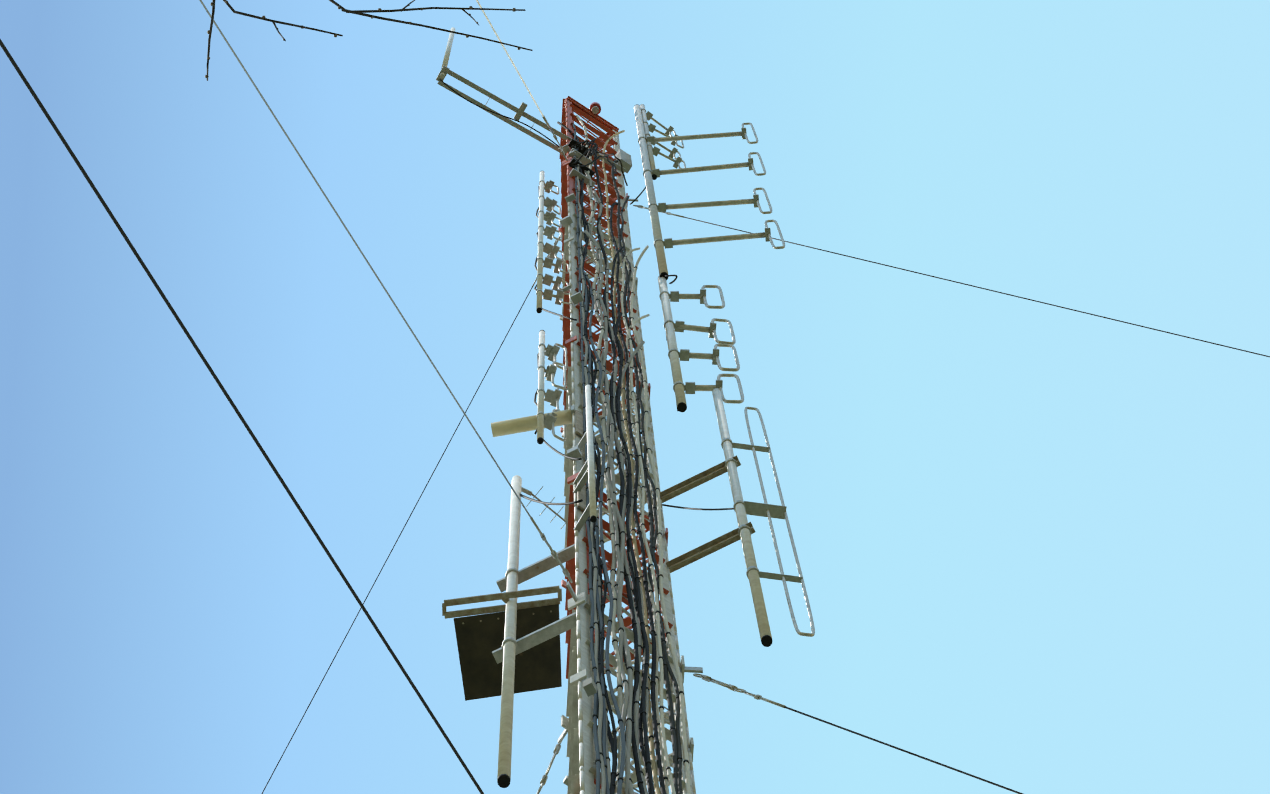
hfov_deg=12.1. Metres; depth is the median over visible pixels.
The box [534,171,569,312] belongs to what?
dipole array
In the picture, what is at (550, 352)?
dipole array
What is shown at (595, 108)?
obstruction beacon
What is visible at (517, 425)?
radome tube
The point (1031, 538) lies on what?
sky
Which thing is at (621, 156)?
side boom top
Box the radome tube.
[491,405,574,436]
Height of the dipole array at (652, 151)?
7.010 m
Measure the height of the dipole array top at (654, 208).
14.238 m
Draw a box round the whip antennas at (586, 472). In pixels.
[573,385,596,531]
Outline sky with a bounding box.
[0,0,1269,793]
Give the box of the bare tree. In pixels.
[205,0,532,80]
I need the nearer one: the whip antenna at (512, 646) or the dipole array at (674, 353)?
the whip antenna at (512, 646)
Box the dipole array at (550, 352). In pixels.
[534,330,570,443]
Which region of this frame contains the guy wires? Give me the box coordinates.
[0,0,1269,793]
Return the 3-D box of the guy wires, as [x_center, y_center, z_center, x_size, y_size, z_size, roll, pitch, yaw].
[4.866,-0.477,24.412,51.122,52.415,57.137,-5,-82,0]
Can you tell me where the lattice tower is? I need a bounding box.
[557,96,702,793]
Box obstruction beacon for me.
[587,102,600,122]
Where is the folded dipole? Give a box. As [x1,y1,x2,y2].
[660,388,814,646]
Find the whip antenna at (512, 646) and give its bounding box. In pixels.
[492,475,576,787]
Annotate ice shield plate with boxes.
[442,586,561,700]
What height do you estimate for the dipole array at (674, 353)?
6.881 m
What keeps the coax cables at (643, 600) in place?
attached to the lattice tower
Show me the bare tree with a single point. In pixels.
(343, 9)
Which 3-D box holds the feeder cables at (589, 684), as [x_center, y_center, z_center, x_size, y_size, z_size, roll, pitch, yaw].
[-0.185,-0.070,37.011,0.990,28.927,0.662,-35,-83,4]
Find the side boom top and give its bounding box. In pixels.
[436,28,631,186]
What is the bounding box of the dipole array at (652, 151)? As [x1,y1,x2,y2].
[640,104,685,179]
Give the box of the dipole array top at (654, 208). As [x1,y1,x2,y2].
[634,104,784,279]
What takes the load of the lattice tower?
on the ground
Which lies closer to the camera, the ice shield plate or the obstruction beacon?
the ice shield plate
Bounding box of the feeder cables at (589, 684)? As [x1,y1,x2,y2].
[520,144,677,785]
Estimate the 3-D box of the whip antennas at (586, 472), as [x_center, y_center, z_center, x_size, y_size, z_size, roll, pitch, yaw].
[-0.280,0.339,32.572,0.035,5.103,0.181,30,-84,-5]
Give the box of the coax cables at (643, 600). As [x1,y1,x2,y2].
[557,115,690,793]
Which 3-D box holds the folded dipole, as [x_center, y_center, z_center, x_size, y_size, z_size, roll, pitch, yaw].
[0.474,0.624,32.411,0.689,8.810,0.164,-14,-82,1]
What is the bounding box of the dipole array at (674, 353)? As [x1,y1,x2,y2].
[658,275,743,411]

